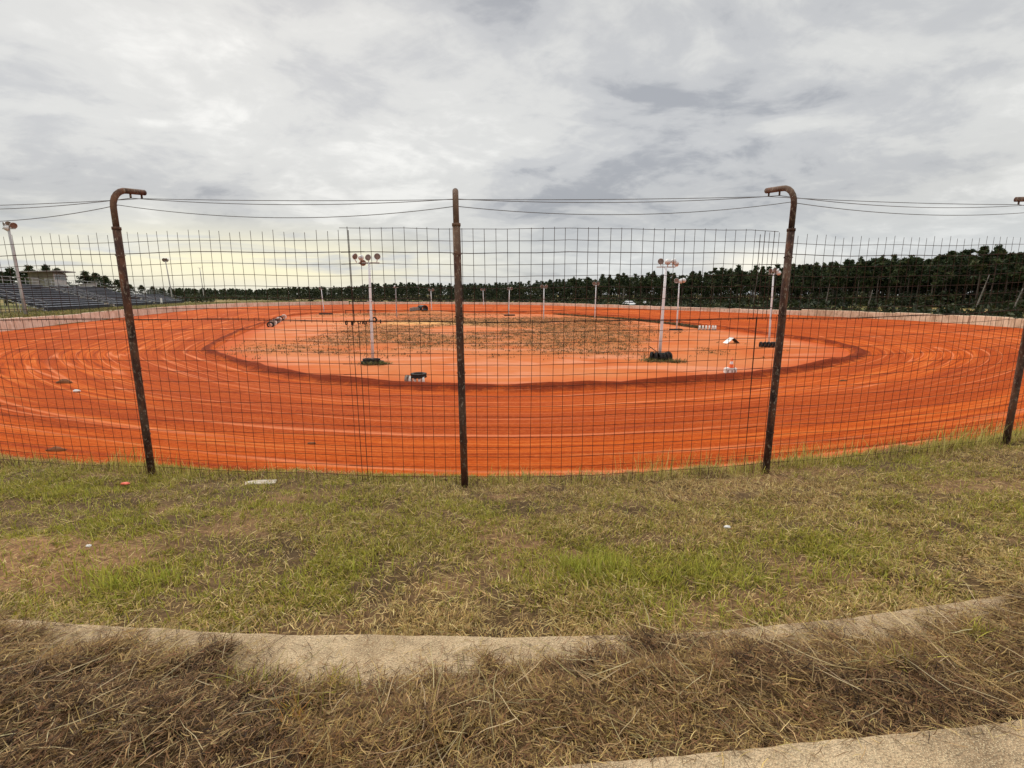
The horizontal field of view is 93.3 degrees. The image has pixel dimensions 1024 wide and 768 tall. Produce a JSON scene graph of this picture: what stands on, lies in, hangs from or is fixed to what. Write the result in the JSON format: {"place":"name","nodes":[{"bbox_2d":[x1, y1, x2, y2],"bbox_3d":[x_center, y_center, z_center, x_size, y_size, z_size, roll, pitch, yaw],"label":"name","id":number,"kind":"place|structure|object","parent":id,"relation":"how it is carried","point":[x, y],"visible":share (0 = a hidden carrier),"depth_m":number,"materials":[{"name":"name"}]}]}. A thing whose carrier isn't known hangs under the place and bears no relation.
{"place":"outdoors","nodes":[
{"label":"outdoors","id":0,"kind":"place"},
{"bbox_2d":[0,574,1023,767],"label":"dry grass","id":1,"kind":"structure","parent":0,"point":[414,704],"depth_m":2.14,"materials":[{"name":"brown plant"}]},
{"bbox_2d":[0,304,1023,477],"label":"track","id":2,"kind":"structure","parent":0,"point":[535,457],"depth_m":18.23,"materials":[{"name":"soil"}]},
{"bbox_2d":[45,446,66,451],"bbox_3d":[-10.094,1.473,10.692,0.435,0.196,0.236,0,11,0],"label":"clod","id":3,"kind":"object","parent":2,"relation":"on","point":[56,449],"visible":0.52,"depth_m":10.62,"materials":[{"name":"brown soil"}]},
{"bbox_2d":[56,379,71,383],"bbox_3d":[-20.178,-0.028,21.750,0.720,0.368,0.463,-5,12,-25],"label":"clod","id":4,"kind":"object","parent":2,"relation":"on","point":[64,381],"visible":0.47,"depth_m":21.61,"materials":[{"name":"brown soil"}]},
{"bbox_2d":[0,415,1023,637],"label":"grass bank","id":5,"kind":"structure","parent":0,"point":[294,553],"depth_m":4.30,"materials":[{"name":"plant"}]},
{"bbox_2d":[245,479,276,484],"bbox_3d":[-3.320,1.303,6.374,0.384,0.040,0.118,1,19,-12],"label":"broken slab","id":6,"kind":"object","parent":5,"relation":"on","point":[266,481],"depth_m":6.37,"materials":[{"name":"white concrete"}]},
{"bbox_2d":[0,185,1023,487],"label":"fence","id":7,"kind":"object","parent":5,"relation":"on","point":[132,339],"visible":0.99,"depth_m":6.32,"materials":[{"name":"metal"}]},
{"bbox_2d":[1,593,1023,718],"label":"concrete step","id":8,"kind":"object","parent":5,"relation":"on","point":[354,650],"visible":0.23,"depth_m":2.64,"materials":[{"name":"beige concrete"}]},
{"bbox_2d":[0,295,1023,328],"bbox_3d":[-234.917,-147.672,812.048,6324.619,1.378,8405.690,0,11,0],"label":"ground","id":9,"kind":"structure","parent":0,"point":[16,311],"depth_m":118.07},
{"bbox_2d":[0,267,23,303],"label":"pine tree","id":10,"kind":"object","parent":9,"relation":"on","point":[7,272],"visible":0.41,"depth_m":89.33,"materials":[{"name":"green plant"}]},
{"bbox_2d":[2,221,27,313],"bbox_3d":[-50.432,-11.475,49.172,1.341,9.751,0.655,0,11,0],"label":"light pole","id":11,"kind":"object","parent":9,"relation":"on","point":[7,225],"visible":0.98,"depth_m":48.83,"materials":[{"name":"metal"}]},
{"bbox_2d":[16,264,35,306],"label":"pine tree","id":12,"kind":"object","parent":9,"relation":"on","point":[27,269],"visible":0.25,"depth_m":87.45,"materials":[{"name":"green plant"}]},
{"bbox_2d":[20,270,75,306],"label":"press box","id":13,"kind":"object","parent":9,"relation":"on","point":[33,275],"visible":0.41,"depth_m":80.31,"materials":[{"name":"metal"}]},
{"bbox_2d":[54,274,65,280],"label":"window","id":14,"kind":"structure","parent":13,"relation":"in","point":[59,278],"depth_m":82.95,"materials":[{"name":"grey glass"}]},
{"bbox_2d":[0,276,112,311],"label":"grandstand","id":15,"kind":"object","parent":9,"relation":"on","point":[45,291],"visible":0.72,"depth_m":65.20,"materials":[{"name":"metal"}]},
{"bbox_2d":[69,270,99,299],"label":"pine tree","id":16,"kind":"object","parent":9,"relation":"on","point":[87,276],"visible":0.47,"depth_m":96.45,"materials":[{"name":"green plant"}]},
{"bbox_2d":[77,283,97,299],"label":"booth","id":17,"kind":"object","parent":9,"relation":"on","point":[89,284],"visible":0.13,"depth_m":94.68,"materials":[{"name":"metal"}]},
{"bbox_2d":[44,279,154,306],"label":"grandstand","id":18,"kind":"object","parent":9,"relation":"on","point":[111,295],"visible":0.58,"depth_m":86.14,"materials":[{"name":"metal"}]},
{"bbox_2d":[90,273,114,302],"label":"pine tree","id":19,"kind":"object","parent":9,"relation":"on","point":[98,276],"visible":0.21,"depth_m":100.77,"materials":[{"name":"green plant"}]},
{"bbox_2d":[99,275,117,289],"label":"pine tree","id":20,"kind":"object","parent":9,"relation":"on","point":[107,281],"visible":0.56,"depth_m":105.35,"materials":[{"name":"green plant"}]},
{"bbox_2d":[110,279,120,291],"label":"pine tree","id":21,"kind":"object","parent":9,"relation":"on","point":[117,281],"visible":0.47,"depth_m":115.40,"materials":[{"name":"green plant"}]},
{"bbox_2d":[148,286,161,294],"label":"pine tree","id":22,"kind":"object","parent":9,"relation":"on","point":[151,289],"visible":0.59,"depth_m":166.33,"materials":[{"name":"green plant"}]},
{"bbox_2d":[130,289,183,303],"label":"grandstand","id":23,"kind":"object","parent":9,"relation":"on","point":[167,299],"visible":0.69,"depth_m":111.28,"materials":[{"name":"metal"}]},
{"bbox_2d":[162,258,172,298],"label":"light pole","id":24,"kind":"object","parent":9,"relation":"on","point":[165,260],"visible":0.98,"depth_m":133.46,"materials":[{"name":"metal"}]},
{"bbox_2d":[0,301,348,330],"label":"track wall","id":25,"kind":"structure","parent":9,"relation":"on","point":[18,322],"depth_m":68.34,"materials":[{"name":"white concrete"}]},
{"bbox_2d":[0,300,973,322],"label":"verge grass","id":26,"kind":"structure","parent":9,"relation":"on","point":[33,313],"depth_m":64.91,"materials":[{"name":"green plant"}]},
{"bbox_2d":[350,302,800,314],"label":"track wall","id":27,"kind":"structure","parent":9,"relation":"on","point":[760,311],"depth_m":121.00,"materials":[{"name":"white concrete"}]},
{"bbox_2d":[146,248,1023,307],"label":"pine wood","id":28,"kind":"object","parent":9,"relation":"on","point":[880,286],"visible":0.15,"depth_m":183.98,"materials":[{"name":"green plant"}]},
{"bbox_2d":[148,280,1023,318],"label":"undergrowth","id":29,"kind":"object","parent":9,"relation":"on","point":[822,302],"visible":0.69,"depth_m":138.96,"materials":[{"name":"plant"}]},
{"bbox_2d":[584,277,590,289],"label":"pine tree","id":30,"kind":"object","parent":9,"relation":"on","point":[586,284],"visible":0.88,"depth_m":203.87,"materials":[{"name":"green plant"}]},
{"bbox_2d":[596,274,607,289],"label":"pine tree","id":31,"kind":"object","parent":9,"relation":"on","point":[602,280],"visible":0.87,"depth_m":194.18,"materials":[{"name":"green plant"}]},
{"bbox_2d":[605,276,615,294],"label":"pine tree","id":32,"kind":"object","parent":9,"relation":"on","point":[609,280],"visible":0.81,"depth_m":195.53,"materials":[{"name":"green plant"}]},
{"bbox_2d":[611,273,623,299],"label":"pine tree","id":33,"kind":"object","parent":9,"relation":"on","point":[617,281],"visible":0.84,"depth_m":188.69,"materials":[{"name":"green plant"}]},
{"bbox_2d":[620,272,627,299],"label":"pine tree","id":34,"kind":"object","parent":9,"relation":"on","point":[623,273],"visible":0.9,"depth_m":188.11,"materials":[{"name":"green plant"}]},
{"bbox_2d":[628,273,638,295],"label":"pine tree","id":35,"kind":"object","parent":9,"relation":"on","point":[636,284],"visible":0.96,"depth_m":185.22,"materials":[{"name":"green plant"}]},
{"bbox_2d":[637,275,644,295],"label":"pine tree","id":36,"kind":"object","parent":9,"relation":"on","point":[640,283],"visible":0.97,"depth_m":180.67,"materials":[{"name":"green plant"}]},
{"bbox_2d":[646,271,659,300],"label":"pine tree","id":37,"kind":"object","parent":9,"relation":"on","point":[656,281],"visible":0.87,"depth_m":175.00,"materials":[{"name":"green plant"}]},
{"bbox_2d":[661,271,671,299],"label":"pine tree","id":38,"kind":"object","parent":9,"relation":"on","point":[668,278],"visible":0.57,"depth_m":171.97,"materials":[{"name":"green plant"}]},
{"bbox_2d":[668,274,677,295],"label":"pine tree","id":39,"kind":"object","parent":9,"relation":"on","point":[672,286],"visible":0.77,"depth_m":167.82,"materials":[{"name":"green plant"}]},
{"bbox_2d":[680,276,687,300],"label":"pine tree","id":40,"kind":"object","parent":9,"relation":"on","point":[683,284],"visible":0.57,"depth_m":165.90,"materials":[{"name":"green plant"}]},
{"bbox_2d":[685,271,698,298],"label":"pine tree","id":41,"kind":"object","parent":9,"relation":"on","point":[692,281],"visible":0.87,"depth_m":166.76,"materials":[{"name":"green plant"}]},
{"bbox_2d":[694,271,702,292],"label":"pine tree","id":42,"kind":"object","parent":9,"relation":"on","point":[698,277],"visible":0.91,"depth_m":163.86,"materials":[{"name":"green plant"}]},
{"bbox_2d":[699,273,710,298],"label":"pine tree","id":43,"kind":"object","parent":9,"relation":"on","point":[705,284],"visible":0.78,"depth_m":162.26,"materials":[{"name":"green plant"}]},
{"bbox_2d":[707,268,721,300],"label":"pine tree","id":44,"kind":"object","parent":9,"relation":"on","point":[717,273],"visible":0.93,"depth_m":156.66,"materials":[{"name":"green plant"}]},
{"bbox_2d":[714,270,723,301],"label":"pine tree","id":45,"kind":"object","parent":9,"relation":"on","point":[718,284],"visible":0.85,"depth_m":157.76,"materials":[{"name":"green plant"}]},
{"bbox_2d":[722,268,736,295],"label":"pine tree","id":46,"kind":"object","parent":9,"relation":"on","point":[727,275],"visible":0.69,"depth_m":157.57,"materials":[{"name":"green plant"}]},
{"bbox_2d":[728,264,748,301],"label":"pine tree","id":47,"kind":"object","parent":9,"relation":"on","point":[737,272],"visible":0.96,"depth_m":151.82,"materials":[{"name":"green plant"}]},
{"bbox_2d":[735,271,749,295],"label":"pine tree","id":48,"kind":"object","parent":9,"relation":"on","point":[743,282],"visible":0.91,"depth_m":151.46,"materials":[{"name":"green plant"}]},
{"bbox_2d":[748,267,759,301],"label":"pine tree","id":49,"kind":"object","parent":9,"relation":"on","point":[752,282],"visible":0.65,"depth_m":148.12,"materials":[{"name":"green plant"}]},
{"bbox_2d":[749,263,760,304],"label":"pine tree","id":50,"kind":"object","parent":9,"relation":"on","point":[755,270],"visible":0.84,"depth_m":134.85,"materials":[{"name":"green plant"}]},
{"bbox_2d":[757,266,767,299],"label":"pine tree","id":51,"kind":"object","parent":9,"relation":"on","point":[763,272],"visible":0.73,"depth_m":148.02,"materials":[{"name":"green plant"}]},
{"bbox_2d":[760,266,775,300],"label":"pine tree","id":52,"kind":"object","parent":9,"relation":"on","point":[767,283],"visible":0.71,"depth_m":147.21,"materials":[{"name":"green plant"}]},
{"bbox_2d":[766,264,782,298],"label":"pine tree","id":53,"kind":"object","parent":9,"relation":"on","point":[778,266],"visible":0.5,"depth_m":143.06,"materials":[{"name":"green plant"}]},
{"bbox_2d":[775,270,782,286],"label":"pine tree","id":54,"kind":"object","parent":9,"relation":"on","point":[779,282],"visible":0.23,"depth_m":141.11,"materials":[{"name":"green plant"}]},
{"bbox_2d":[553,719,1023,767],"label":"concrete step","id":55,"kind":"object","parent":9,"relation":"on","point":[985,750],"visible":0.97,"depth_m":1.71,"materials":[{"name":"beige concrete"}]},
{"bbox_2d":[781,263,798,299],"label":"pine tree","id":56,"kind":"object","parent":9,"relation":"on","point":[793,265],"visible":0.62,"depth_m":137.54,"materials":[{"name":"green plant"}]},
{"bbox_2d":[789,269,802,298],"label":"pine tree","id":57,"kind":"object","parent":9,"relation":"on","point":[798,289],"visible":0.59,"depth_m":140.71,"materials":[{"name":"green plant"}]},
{"bbox_2d":[794,264,811,303],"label":"pine tree","id":58,"kind":"object","parent":9,"relation":"on","point":[806,271],"visible":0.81,"depth_m":136.22,"materials":[{"name":"green plant"}]},
{"bbox_2d":[798,264,814,302],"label":"pine tree","id":59,"kind":"object","parent":9,"relation":"on","point":[807,278],"visible":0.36,"depth_m":142.28,"materials":[{"name":"green plant"}]},
{"bbox_2d":[807,261,820,300],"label":"pine tree","id":60,"kind":"object","parent":9,"relation":"on","point":[816,267],"visible":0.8,"depth_m":135.19,"materials":[{"name":"green plant"}]},
{"bbox_2d":[816,262,828,298],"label":"pine tree","id":61,"kind":"object","parent":9,"relation":"on","point":[823,270],"visible":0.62,"depth_m":133.88,"materials":[{"name":"green plant"}]},
{"bbox_2d":[819,262,838,293],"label":"pine tree","id":62,"kind":"object","parent":9,"relation":"on","point":[828,273],"visible":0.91,"depth_m":129.01,"materials":[{"name":"green plant"}]},
{"bbox_2d":[826,261,842,305],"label":"pine tree","id":63,"kind":"object","parent":9,"relation":"on","point":[836,268],"visible":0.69,"depth_m":129.18,"materials":[{"name":"green plant"}]},
{"bbox_2d":[835,258,854,304],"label":"pine tree","id":64,"kind":"object","parent":9,"relation":"on","point":[843,269],"visible":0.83,"depth_m":128.35,"materials":[{"name":"green plant"}]},
{"bbox_2d":[842,259,855,293],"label":"pine tree","id":65,"kind":"object","parent":9,"relation":"on","point":[852,261],"visible":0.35,"depth_m":132.81,"materials":[{"name":"green plant"}]},
{"bbox_2d":[850,256,868,302],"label":"pine tree","id":66,"kind":"object","parent":9,"relation":"on","point":[862,262],"visible":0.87,"depth_m":124.89,"materials":[{"name":"green plant"}]},
{"bbox_2d":[855,261,876,303],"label":"pine tree","id":67,"kind":"object","parent":9,"relation":"on","point":[862,279],"visible":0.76,"depth_m":125.18,"materials":[{"name":"green plant"}]},
{"bbox_2d":[857,257,883,302],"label":"pine tree","id":68,"kind":"object","parent":9,"relation":"on","point":[869,278],"visible":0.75,"depth_m":124.08,"materials":[{"name":"green plant"}]},
{"bbox_2d":[868,254,892,301],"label":"pine tree","id":69,"kind":"object","parent":9,"relation":"on","point":[879,262],"visible":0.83,"depth_m":121.68,"materials":[{"name":"green plant"}]},
{"bbox_2d":[874,259,894,304],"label":"pine tree","id":70,"kind":"object","parent":9,"relation":"on","point":[885,280],"visible":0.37,"depth_m":127.20,"materials":[{"name":"green plant"}]},
{"bbox_2d":[880,254,899,306],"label":"pine tree","id":71,"kind":"object","parent":9,"relation":"on","point":[893,265],"visible":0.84,"depth_m":119.41,"materials":[{"name":"green plant"}]},
{"bbox_2d":[883,262,899,294],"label":"pine tree","id":72,"kind":"object","parent":9,"relation":"on","point":[891,280],"visible":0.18,"depth_m":126.22,"materials":[{"name":"green plant"}]},
{"bbox_2d":[894,257,908,305],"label":"pine tree","id":73,"kind":"object","parent":9,"relation":"on","point":[903,276],"visible":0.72,"depth_m":121.63,"materials":[{"name":"green plant"}]},
{"bbox_2d":[893,256,924,293],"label":"pine tree","id":74,"kind":"object","parent":9,"relation":"on","point":[912,260],"visible":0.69,"depth_m":119.12,"materials":[{"name":"green plant"}]},
{"bbox_2d":[801,309,1023,327],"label":"track wall","id":75,"kind":"structure","parent":9,"relation":"on","point":[953,319],"depth_m":59.43,"materials":[{"name":"white concrete"}]},
{"bbox_2d":[909,259,925,302],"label":"pine tree","id":76,"kind":"object","parent":9,"relation":"on","point":[916,286],"visible":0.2,"depth_m":123.68,"materials":[{"name":"green plant"}]},
{"bbox_2d":[909,258,929,302],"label":"pine tree","id":77,"kind":"object","parent":9,"relation":"on","point":[913,269],"visible":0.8,"depth_m":117.09,"materials":[{"name":"green plant"}]},
{"bbox_2d":[914,258,931,292],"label":"pine tree","id":78,"kind":"object","parent":9,"relation":"on","point":[928,260],"visible":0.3,"depth_m":122.59,"materials":[{"name":"green plant"}]},
{"bbox_2d":[920,254,946,306],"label":"pine tree","id":79,"kind":"object","parent":9,"relation":"on","point":[935,260],"visible":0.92,"depth_m":112.54,"materials":[{"name":"green plant"}]},
{"bbox_2d":[927,254,951,306],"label":"pine tree","id":80,"kind":"object","parent":9,"relation":"on","point":[943,258],"visible":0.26,"depth_m":117.95,"materials":[{"name":"green plant"}]},
{"bbox_2d":[931,250,961,304],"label":"pine tree","id":81,"kind":"object","parent":9,"relation":"on","point":[950,259],"visible":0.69,"depth_m":112.54,"materials":[{"name":"green plant"}]},
{"bbox_2d":[947,253,968,301],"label":"pine tree","id":82,"kind":"object","parent":9,"relation":"on","point":[959,256],"visible":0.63,"depth_m":112.89,"materials":[{"name":"green plant"}]},
{"bbox_2d":[949,249,972,292],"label":"pine tree","id":83,"kind":"object","parent":9,"relation":"on","point":[966,251],"visible":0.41,"depth_m":115.50,"materials":[{"name":"green plant"}]},
{"bbox_2d":[958,254,979,300],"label":"pine tree","id":84,"kind":"object","parent":9,"relation":"on","point":[968,280],"visible":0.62,"depth_m":110.96,"materials":[{"name":"green plant"}]},
{"bbox_2d":[967,245,991,305],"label":"pine tree","id":85,"kind":"object","parent":9,"relation":"on","point":[981,252],"visible":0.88,"depth_m":106.33,"materials":[{"name":"green plant"}]},
{"bbox_2d":[968,254,992,297],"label":"pine tree","id":86,"kind":"object","parent":9,"relation":"on","point":[975,287],"visible":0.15,"depth_m":116.58,"materials":[{"name":"green plant"}]},
{"bbox_2d":[974,265,991,293],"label":"pine tree","id":87,"kind":"object","parent":9,"relation":"on","point":[976,283],"visible":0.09,"depth_m":114.50,"materials":[{"name":"green plant"}]},
{"bbox_2d":[975,256,996,299],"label":"pine tree","id":88,"kind":"object","parent":9,"relation":"on","point":[989,276],"visible":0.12,"depth_m":111.65,"materials":[{"name":"green plant"}]},
{"bbox_2d":[979,244,1006,302],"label":"pine tree","id":89,"kind":"object","parent":9,"relation":"on","point":[999,253],"visible":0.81,"depth_m":104.95,"materials":[{"name":"green plant"}]},
{"bbox_2d":[990,258,1015,289],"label":"pine tree","id":90,"kind":"object","parent":9,"relation":"on","point":[995,287],"visible":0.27,"depth_m":112.32,"materials":[{"name":"green plant"}]},
{"bbox_2d":[994,259,1017,301],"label":"pine tree","id":91,"kind":"object","parent":9,"relation":"on","point":[1009,286],"visible":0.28,"depth_m":111.26,"materials":[{"name":"green plant"}]},
{"bbox_2d":[999,252,1023,304],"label":"pine tree","id":92,"kind":"object","parent":9,"relation":"on","point":[1012,257],"visible":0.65,"depth_m":105.16,"materials":[{"name":"green plant"}]},
{"bbox_2d":[1001,251,1023,292],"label":"pine tree","id":93,"kind":"object","parent":9,"relation":"on","point":[1019,255],"visible":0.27,"depth_m":109.87,"materials":[{"name":"green plant"}]},
{"bbox_2d":[1007,255,1023,307],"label":"pine tree","id":94,"kind":"object","parent":9,"relation":"on","point":[1017,268],"visible":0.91,"depth_m":101.51,"materials":[{"name":"green plant"}]},
{"bbox_2d":[0,0,1023,294],"label":"sky","id":95,"kind":"structure","parent":0,"point":[915,102],"materials":[{"name":"grey"}]},
{"bbox_2d":[216,311,848,383],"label":"infield","id":96,"kind":"object","parent":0,"point":[479,364],"visible":0.79,"depth_m":43.08,"materials":[{"name":"orange soil"}]},
{"bbox_2d":[352,253,380,357],"bbox_3d":[-10.596,-5.436,35.782,2.091,8.251,0.480,0,11,0],"label":"light pole","id":97,"kind":"object","parent":96,"relation":"on","point":[377,256],"visible":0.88,"depth_m":35.32,"materials":[{"name":"white metal"}]},
{"bbox_2d":[219,311,788,365],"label":"weeds","id":98,"kind":"object","parent":96,"relation":"on","point":[564,326],"visible":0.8,"depth_m":59.11,"materials":[{"name":"brown plant"}]},
{"bbox_2d":[592,282,599,317],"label":"light pole","id":99,"kind":"object","parent":96,"relation":"on","point":[594,283],"visible":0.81,"depth_m":102.24,"materials":[{"name":"white metal"}]},
{"bbox_2d":[657,258,678,350],"bbox_3d":[11.818,-5.578,37.244,1.669,7.999,0.477,0,11,0],"label":"light pole","id":100,"kind":"object","parent":96,"relation":"on","point":[661,261],"visible":0.82,"depth_m":36.88,"materials":[{"name":"white metal"}]},
{"bbox_2d":[674,278,685,328],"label":"light pole","id":101,"kind":"object","parent":96,"relation":"on","point":[677,280],"visible":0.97,"depth_m":70.11,"materials":[{"name":"white metal"}]},
{"bbox_2d":[723,367,736,372],"bbox_3d":[14.137,-0.896,31.273,0.720,0.345,0.365,0,11,0],"label":"barrier block","id":102,"kind":"object","parent":96,"relation":"on","point":[728,370],"depth_m":31.13,"materials":[{"name":"white paint"}]},
{"bbox_2d":[768,268,780,341],"bbox_3d":[25.887,-7.546,48.200,1.233,7.878,0.465,0,11,0],"label":"light pole","id":103,"kind":"object","parent":96,"relation":"on","point":[778,272],"visible":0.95,"depth_m":47.93,"materials":[{"name":"white metal"}]},
{"bbox_2d":[723,337,738,343],"bbox_3d":[22.947,-4.574,50.524,1.511,0.611,0.800,-3,11,-14],"label":"folding board","id":104,"kind":"object","parent":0,"point":[730,339],"visible":0.9,"depth_m":50.45,"materials":[{"name":"white paint"}]},
{"bbox_3d":[-5.344,-0.206,27.849,0.150,0.517,0.517,-2,11,-12],"label":"tyre","id":105,"kind":"object","parent":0,"visible":0},
{"bbox_2d":[410,372,426,378],"bbox_3d":[-5.404,-0.506,27.946,0.930,0.270,0.930,0,11,0],"label":"tyre","id":106,"kind":"object","parent":105,"relation":"on","point":[416,375],"visible":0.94,"depth_m":27.63,"materials":[{"name":"rubber"}]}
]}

